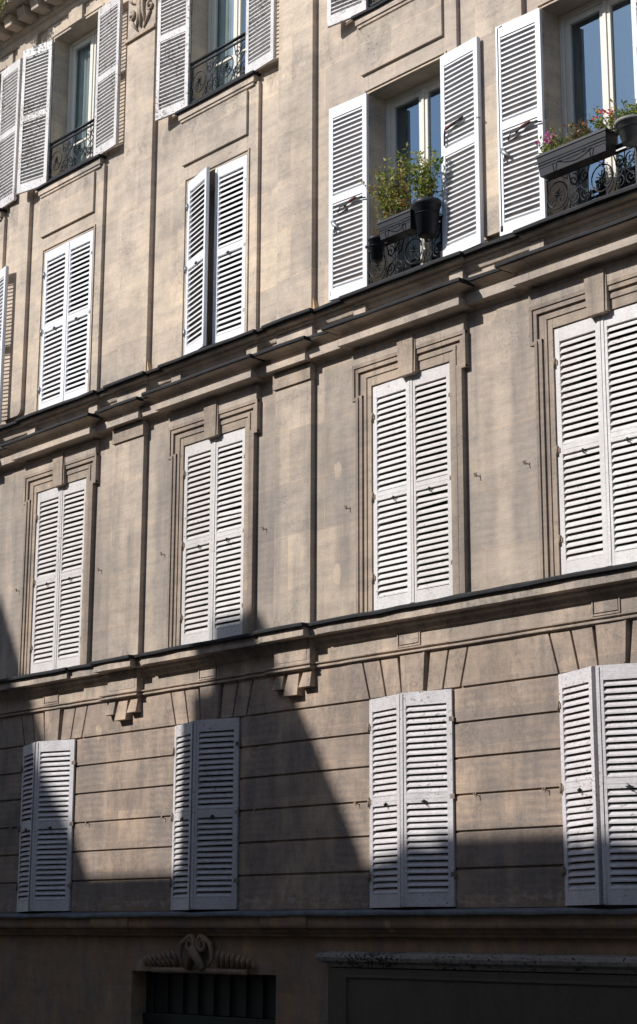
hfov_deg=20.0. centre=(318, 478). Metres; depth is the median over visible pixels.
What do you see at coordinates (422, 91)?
window
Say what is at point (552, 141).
flowering plant
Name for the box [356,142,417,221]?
shrub
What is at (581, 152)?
planter box
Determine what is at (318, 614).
apartment building
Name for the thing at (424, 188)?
shrub
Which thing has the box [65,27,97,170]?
window
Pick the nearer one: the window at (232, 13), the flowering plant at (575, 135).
the flowering plant at (575, 135)
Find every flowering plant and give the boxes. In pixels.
[533,127,570,153]
[561,119,595,142]
[588,106,617,132]
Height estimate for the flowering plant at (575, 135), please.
0.243 m
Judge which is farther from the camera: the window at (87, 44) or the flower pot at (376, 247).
the window at (87, 44)
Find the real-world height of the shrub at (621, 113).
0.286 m
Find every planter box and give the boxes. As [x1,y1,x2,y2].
[376,209,416,244]
[535,127,618,180]
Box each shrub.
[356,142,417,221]
[396,146,443,197]
[610,98,636,119]
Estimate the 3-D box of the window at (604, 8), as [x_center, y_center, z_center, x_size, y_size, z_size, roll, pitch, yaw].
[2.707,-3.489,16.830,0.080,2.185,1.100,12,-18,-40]
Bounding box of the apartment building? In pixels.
[0,0,636,1023]
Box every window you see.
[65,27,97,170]
[206,0,245,93]
[386,75,439,276]
[559,0,625,209]
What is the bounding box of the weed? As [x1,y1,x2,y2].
[0,0,9,15]
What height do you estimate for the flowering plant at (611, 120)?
0.311 m
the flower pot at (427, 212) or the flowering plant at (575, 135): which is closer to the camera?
the flowering plant at (575, 135)
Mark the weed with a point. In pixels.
(1, 1)
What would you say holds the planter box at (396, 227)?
attached to the apartment building
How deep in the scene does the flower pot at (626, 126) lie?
15.87 m
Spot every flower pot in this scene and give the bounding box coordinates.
[367,235,385,261]
[412,197,441,238]
[614,114,636,147]

